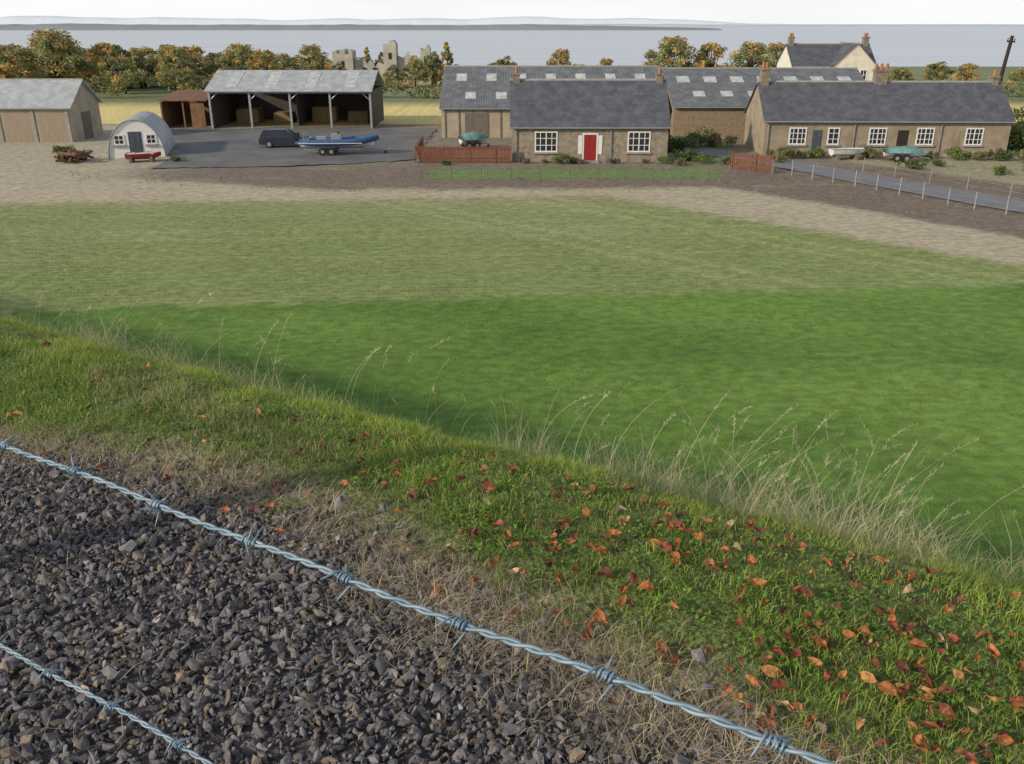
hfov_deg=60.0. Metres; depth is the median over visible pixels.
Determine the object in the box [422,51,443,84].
deciduous tree
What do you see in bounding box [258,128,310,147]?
parked car
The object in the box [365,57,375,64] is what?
deciduous tree
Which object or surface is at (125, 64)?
deciduous tree
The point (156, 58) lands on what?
deciduous tree
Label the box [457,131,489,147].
covered dinghy
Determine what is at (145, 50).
deciduous tree
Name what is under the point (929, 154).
garden shrub
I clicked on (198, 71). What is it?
deciduous tree
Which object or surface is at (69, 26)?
shore
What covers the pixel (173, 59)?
deciduous tree
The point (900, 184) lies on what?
lane post and wire fence
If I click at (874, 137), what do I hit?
window glass
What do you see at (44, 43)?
deciduous tree
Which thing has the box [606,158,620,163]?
garden shrub
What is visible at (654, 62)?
deciduous tree
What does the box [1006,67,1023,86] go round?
deciduous tree
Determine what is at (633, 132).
window frame
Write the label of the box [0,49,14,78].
deciduous tree
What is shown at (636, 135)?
window glass
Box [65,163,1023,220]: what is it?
rough weeds
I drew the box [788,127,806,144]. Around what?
window frame
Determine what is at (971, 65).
deciduous tree
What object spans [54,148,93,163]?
log pile
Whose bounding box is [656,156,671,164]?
garden shrub
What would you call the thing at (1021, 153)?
garden shrub
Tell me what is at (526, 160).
garden shrub
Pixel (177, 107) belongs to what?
rusty lean to
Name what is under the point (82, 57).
deciduous tree
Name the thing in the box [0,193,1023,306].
young crop
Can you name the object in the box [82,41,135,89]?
deciduous tree
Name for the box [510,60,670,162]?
stone cottage
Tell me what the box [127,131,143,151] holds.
door
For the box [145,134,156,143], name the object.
window frame
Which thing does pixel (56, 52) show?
deciduous tree
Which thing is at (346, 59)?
castle ruin
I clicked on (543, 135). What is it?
window glass
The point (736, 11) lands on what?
sky
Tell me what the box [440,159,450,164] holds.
garden shrub
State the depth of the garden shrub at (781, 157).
68.08 m
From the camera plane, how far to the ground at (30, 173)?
34.74 m
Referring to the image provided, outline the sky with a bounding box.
[0,0,1023,23]
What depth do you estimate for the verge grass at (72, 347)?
3.16 m
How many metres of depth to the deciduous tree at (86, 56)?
148.08 m
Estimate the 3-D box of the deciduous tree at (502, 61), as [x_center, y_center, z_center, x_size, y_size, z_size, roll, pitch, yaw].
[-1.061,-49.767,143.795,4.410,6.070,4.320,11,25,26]
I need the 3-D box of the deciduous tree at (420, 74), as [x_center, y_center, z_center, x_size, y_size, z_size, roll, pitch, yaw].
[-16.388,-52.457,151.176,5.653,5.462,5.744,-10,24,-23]
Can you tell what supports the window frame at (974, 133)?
in the cottage row
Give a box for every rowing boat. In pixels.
[124,151,160,162]
[829,148,864,160]
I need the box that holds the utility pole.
[999,36,1014,82]
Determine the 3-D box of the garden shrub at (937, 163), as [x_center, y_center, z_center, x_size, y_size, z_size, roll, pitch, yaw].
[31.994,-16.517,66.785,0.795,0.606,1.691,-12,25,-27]
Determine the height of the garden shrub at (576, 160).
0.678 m
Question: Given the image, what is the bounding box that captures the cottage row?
[744,62,1015,156]
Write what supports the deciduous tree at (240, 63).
on the ground at (30, 173)
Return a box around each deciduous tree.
[0,43,36,73]
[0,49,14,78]
[1,55,36,78]
[6,28,103,85]
[24,48,73,78]
[36,56,72,78]
[65,49,89,78]
[80,52,103,86]
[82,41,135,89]
[84,54,107,76]
[96,44,144,93]
[97,64,148,87]
[127,52,158,87]
[129,46,158,85]
[144,45,199,72]
[145,44,170,81]
[153,45,190,85]
[155,54,200,75]
[158,52,197,90]
[165,60,205,90]
[180,45,214,74]
[195,53,231,84]
[200,52,224,72]
[210,42,270,77]
[230,57,258,69]
[244,48,283,69]
[262,53,306,69]
[290,44,332,69]
[309,58,331,68]
[330,62,346,69]
[363,47,370,59]
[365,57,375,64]
[374,52,383,66]
[383,64,405,85]
[401,58,432,86]
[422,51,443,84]
[437,41,453,78]
[496,55,516,64]
[546,48,571,64]
[599,57,613,64]
[643,34,704,66]
[643,59,661,66]
[691,41,729,66]
[726,40,776,66]
[766,41,784,66]
[887,67,910,80]
[888,67,915,80]
[918,61,955,80]
[923,63,949,80]
[950,65,975,80]
[956,63,981,80]
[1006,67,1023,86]
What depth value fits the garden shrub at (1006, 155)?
69.26 m
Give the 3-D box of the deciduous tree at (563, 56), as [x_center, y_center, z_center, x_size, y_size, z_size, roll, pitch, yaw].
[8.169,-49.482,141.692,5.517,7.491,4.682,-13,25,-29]
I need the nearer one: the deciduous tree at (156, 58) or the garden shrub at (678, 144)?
the garden shrub at (678, 144)
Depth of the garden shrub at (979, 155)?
69.41 m
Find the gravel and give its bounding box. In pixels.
[0,421,935,763]
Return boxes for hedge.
[16,67,1023,97]
[1011,106,1023,120]
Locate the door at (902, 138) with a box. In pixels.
[896,130,908,145]
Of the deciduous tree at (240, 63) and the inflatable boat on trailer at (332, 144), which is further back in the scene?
the deciduous tree at (240, 63)
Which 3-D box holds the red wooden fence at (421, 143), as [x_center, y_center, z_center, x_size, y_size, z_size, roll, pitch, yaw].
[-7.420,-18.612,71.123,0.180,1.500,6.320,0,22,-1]
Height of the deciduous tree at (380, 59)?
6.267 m
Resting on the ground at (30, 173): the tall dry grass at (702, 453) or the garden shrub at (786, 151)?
the garden shrub at (786, 151)
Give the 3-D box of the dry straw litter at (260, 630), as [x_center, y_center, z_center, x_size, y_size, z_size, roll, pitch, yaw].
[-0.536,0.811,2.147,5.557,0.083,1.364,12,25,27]
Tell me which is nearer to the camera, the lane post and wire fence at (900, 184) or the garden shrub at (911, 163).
the lane post and wire fence at (900, 184)
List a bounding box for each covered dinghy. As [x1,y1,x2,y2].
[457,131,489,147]
[882,146,929,161]
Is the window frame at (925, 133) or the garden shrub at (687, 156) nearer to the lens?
the garden shrub at (687, 156)
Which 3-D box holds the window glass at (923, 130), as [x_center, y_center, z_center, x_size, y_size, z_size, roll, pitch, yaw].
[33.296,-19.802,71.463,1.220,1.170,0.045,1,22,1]
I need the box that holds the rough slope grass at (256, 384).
[0,308,1023,586]
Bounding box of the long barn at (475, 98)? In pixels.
[439,65,658,137]
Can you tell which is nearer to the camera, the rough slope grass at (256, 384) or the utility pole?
the rough slope grass at (256, 384)
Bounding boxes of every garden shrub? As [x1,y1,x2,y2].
[52,144,75,153]
[169,155,186,161]
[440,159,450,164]
[517,158,529,163]
[551,152,573,163]
[570,155,585,163]
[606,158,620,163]
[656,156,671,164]
[665,149,699,161]
[667,135,700,152]
[673,130,707,146]
[674,157,686,165]
[693,152,713,164]
[695,125,736,146]
[718,155,733,164]
[765,145,795,158]
[771,154,786,162]
[790,150,812,158]
[806,146,827,157]
[858,144,883,158]
[895,158,926,170]
[922,151,939,158]
[926,158,946,166]
[944,146,972,160]
[966,150,988,160]
[986,148,1023,160]
[992,165,1011,175]
[1007,124,1023,150]
[1011,114,1023,147]
[1019,149,1023,159]
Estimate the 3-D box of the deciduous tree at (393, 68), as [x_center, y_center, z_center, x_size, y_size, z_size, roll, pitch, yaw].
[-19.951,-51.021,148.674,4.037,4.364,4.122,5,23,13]
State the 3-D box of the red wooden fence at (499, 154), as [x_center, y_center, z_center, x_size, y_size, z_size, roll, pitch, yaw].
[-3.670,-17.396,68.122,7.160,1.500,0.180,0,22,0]
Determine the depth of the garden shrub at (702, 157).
67.96 m
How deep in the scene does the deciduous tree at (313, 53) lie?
149.31 m
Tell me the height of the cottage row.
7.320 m
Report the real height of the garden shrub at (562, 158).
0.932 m
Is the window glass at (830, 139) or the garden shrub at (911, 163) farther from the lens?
the window glass at (830, 139)
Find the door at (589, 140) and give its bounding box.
[584,135,596,159]
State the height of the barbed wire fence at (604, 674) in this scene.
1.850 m
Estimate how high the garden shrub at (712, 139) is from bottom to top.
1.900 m
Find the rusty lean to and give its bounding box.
[158,90,210,128]
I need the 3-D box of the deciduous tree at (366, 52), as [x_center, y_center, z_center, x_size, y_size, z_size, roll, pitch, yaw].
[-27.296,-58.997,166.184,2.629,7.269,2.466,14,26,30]
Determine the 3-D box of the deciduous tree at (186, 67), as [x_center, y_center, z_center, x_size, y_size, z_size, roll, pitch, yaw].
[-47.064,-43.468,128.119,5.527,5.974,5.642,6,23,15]
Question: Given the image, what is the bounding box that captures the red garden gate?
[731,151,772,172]
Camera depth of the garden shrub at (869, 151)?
70.38 m
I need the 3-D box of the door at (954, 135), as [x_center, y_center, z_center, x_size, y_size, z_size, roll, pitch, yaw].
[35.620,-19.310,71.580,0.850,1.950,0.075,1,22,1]
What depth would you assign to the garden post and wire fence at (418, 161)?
60.84 m
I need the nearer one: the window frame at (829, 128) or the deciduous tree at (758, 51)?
the window frame at (829, 128)
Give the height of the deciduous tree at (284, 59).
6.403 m
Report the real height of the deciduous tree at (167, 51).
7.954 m
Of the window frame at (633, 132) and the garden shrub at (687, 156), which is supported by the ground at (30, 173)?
the garden shrub at (687, 156)
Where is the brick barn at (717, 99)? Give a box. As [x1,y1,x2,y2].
[661,67,865,138]
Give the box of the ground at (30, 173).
[0,67,1023,583]
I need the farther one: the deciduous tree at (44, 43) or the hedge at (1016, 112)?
the deciduous tree at (44, 43)
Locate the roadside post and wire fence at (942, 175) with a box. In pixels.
[862,158,1021,195]
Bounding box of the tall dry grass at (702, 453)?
[4,269,1023,574]
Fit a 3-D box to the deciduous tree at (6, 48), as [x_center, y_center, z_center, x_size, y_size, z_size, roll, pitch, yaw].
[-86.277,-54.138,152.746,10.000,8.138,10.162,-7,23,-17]
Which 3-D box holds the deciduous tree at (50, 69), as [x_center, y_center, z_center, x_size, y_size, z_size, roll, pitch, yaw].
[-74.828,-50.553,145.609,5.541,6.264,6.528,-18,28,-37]
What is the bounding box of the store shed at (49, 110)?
[0,79,103,141]
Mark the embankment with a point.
(684, 668)
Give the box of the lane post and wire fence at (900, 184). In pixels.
[772,160,1023,214]
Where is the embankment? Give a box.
[0,324,1023,763]
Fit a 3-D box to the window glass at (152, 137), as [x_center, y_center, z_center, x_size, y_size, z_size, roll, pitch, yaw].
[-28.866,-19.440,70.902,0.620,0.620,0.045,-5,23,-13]
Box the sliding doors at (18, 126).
[0,113,68,141]
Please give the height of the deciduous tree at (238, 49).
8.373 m
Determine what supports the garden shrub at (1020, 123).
on the ground at (30, 173)
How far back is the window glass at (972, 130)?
71.33 m
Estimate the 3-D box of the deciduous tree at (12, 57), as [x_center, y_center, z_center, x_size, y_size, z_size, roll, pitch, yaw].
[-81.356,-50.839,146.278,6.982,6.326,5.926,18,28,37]
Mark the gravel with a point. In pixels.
(28, 743)
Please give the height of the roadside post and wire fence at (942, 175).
1.153 m
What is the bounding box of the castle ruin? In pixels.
[332,40,431,83]
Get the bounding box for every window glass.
[114,136,123,143]
[147,135,155,142]
[536,133,555,150]
[629,133,649,150]
[789,129,805,142]
[828,129,838,142]
[861,70,866,78]
[869,129,885,143]
[917,129,933,143]
[965,129,982,143]
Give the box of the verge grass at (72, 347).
[0,315,1023,763]
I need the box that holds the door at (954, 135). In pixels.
[946,130,960,151]
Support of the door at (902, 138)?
in the cottage row
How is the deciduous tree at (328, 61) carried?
on the ground at (30, 173)
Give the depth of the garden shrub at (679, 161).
66.87 m
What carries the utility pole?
on the ground at (30, 173)
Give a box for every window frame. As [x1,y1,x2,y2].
[113,135,124,144]
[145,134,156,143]
[535,131,557,151]
[627,131,650,151]
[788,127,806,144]
[826,127,840,144]
[867,128,887,144]
[915,128,934,144]
[964,128,984,144]
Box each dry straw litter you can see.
[0,402,985,763]
[0,452,833,763]
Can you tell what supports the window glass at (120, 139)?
in the nissen hut
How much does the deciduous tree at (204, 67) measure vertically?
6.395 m
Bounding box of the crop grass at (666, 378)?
[0,282,1023,580]
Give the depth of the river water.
697.84 m
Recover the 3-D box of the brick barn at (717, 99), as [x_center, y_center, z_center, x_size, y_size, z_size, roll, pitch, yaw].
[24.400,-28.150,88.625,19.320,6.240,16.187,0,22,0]
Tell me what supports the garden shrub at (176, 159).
on the ground at (30, 173)
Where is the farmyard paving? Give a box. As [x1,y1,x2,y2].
[149,128,436,168]
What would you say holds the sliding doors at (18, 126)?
in the store shed at (49, 110)
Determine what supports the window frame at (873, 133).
in the cottage row
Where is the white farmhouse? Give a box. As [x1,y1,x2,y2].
[775,33,879,80]
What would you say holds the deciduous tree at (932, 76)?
on the ground at (30, 173)
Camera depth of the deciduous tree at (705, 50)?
141.49 m
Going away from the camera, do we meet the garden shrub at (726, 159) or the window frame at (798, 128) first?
the garden shrub at (726, 159)
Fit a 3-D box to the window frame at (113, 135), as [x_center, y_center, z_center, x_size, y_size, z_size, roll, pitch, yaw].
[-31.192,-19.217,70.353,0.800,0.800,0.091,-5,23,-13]
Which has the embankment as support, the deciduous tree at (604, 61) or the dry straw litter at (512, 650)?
the dry straw litter at (512, 650)
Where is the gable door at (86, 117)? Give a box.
[81,111,93,138]
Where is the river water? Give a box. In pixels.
[0,24,1023,66]
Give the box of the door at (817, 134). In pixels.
[810,130,822,152]
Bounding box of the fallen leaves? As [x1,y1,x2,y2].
[2,341,1023,763]
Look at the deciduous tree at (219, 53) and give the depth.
154.26 m
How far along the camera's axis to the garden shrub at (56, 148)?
71.88 m
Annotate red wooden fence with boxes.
[415,136,423,162]
[417,145,510,162]
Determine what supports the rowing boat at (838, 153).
on the ground at (30, 173)
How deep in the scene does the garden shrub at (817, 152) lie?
70.22 m
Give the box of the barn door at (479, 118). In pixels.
[465,113,488,137]
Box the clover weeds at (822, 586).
[0,324,1023,763]
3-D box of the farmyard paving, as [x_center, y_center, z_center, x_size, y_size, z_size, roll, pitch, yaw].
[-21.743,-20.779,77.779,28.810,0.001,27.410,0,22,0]
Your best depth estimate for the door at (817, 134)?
71.73 m
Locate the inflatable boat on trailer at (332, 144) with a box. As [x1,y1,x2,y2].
[292,130,389,155]
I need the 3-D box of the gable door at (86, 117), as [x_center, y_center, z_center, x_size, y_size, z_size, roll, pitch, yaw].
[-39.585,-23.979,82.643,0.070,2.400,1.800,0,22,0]
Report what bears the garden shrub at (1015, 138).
on the ground at (30, 173)
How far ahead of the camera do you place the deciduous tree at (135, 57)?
146.82 m
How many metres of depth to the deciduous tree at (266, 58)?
137.29 m
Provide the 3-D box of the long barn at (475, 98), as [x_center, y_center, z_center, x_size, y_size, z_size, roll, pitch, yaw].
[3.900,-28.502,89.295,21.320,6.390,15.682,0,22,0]
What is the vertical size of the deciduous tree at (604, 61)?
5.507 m
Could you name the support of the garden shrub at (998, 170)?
on the ground at (30, 173)
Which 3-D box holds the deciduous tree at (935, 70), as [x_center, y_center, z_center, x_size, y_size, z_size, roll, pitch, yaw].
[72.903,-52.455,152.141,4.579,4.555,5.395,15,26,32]
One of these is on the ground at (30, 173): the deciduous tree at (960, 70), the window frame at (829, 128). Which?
the deciduous tree at (960, 70)
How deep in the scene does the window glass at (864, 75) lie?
111.37 m
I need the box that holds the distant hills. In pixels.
[0,16,792,24]
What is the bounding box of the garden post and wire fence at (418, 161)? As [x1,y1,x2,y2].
[416,152,772,179]
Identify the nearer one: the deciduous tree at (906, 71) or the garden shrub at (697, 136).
the garden shrub at (697, 136)
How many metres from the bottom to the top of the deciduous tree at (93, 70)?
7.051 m
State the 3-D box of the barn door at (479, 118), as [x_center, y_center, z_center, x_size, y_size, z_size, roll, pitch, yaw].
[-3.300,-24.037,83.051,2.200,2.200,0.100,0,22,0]
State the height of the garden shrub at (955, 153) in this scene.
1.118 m
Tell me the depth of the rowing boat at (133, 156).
68.52 m
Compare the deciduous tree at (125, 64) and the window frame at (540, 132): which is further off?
the deciduous tree at (125, 64)
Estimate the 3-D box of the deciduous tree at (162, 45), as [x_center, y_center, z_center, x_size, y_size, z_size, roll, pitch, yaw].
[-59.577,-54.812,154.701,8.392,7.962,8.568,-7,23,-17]
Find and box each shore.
[0,23,720,29]
[455,24,1023,26]
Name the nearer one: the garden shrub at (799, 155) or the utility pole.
the garden shrub at (799, 155)
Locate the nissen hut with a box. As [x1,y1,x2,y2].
[108,111,174,157]
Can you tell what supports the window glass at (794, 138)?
in the cottage row
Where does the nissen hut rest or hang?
on the farmyard paving
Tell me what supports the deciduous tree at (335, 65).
on the ground at (30, 173)
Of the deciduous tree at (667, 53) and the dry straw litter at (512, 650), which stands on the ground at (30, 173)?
the deciduous tree at (667, 53)
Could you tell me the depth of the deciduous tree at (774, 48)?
147.07 m
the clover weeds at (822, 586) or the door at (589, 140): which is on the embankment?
the clover weeds at (822, 586)
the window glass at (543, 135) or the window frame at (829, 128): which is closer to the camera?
the window glass at (543, 135)
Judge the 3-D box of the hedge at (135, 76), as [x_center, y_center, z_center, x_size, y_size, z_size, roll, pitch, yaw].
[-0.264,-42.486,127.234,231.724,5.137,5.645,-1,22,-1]
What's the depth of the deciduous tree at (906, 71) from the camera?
143.23 m
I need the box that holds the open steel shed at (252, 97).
[204,70,385,128]
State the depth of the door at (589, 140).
68.38 m
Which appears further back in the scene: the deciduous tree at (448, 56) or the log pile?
the deciduous tree at (448, 56)
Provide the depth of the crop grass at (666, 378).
27.85 m
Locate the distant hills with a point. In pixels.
(213, 21)
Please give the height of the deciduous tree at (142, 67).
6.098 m
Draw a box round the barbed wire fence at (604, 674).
[0,432,838,763]
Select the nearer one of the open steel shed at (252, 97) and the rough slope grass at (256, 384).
the rough slope grass at (256, 384)
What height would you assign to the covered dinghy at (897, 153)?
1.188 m
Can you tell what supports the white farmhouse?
on the ground at (30, 173)
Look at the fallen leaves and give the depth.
2.50 m
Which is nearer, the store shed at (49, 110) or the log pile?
the log pile
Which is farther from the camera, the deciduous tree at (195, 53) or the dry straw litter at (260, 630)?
the deciduous tree at (195, 53)
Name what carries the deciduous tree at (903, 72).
on the ground at (30, 173)

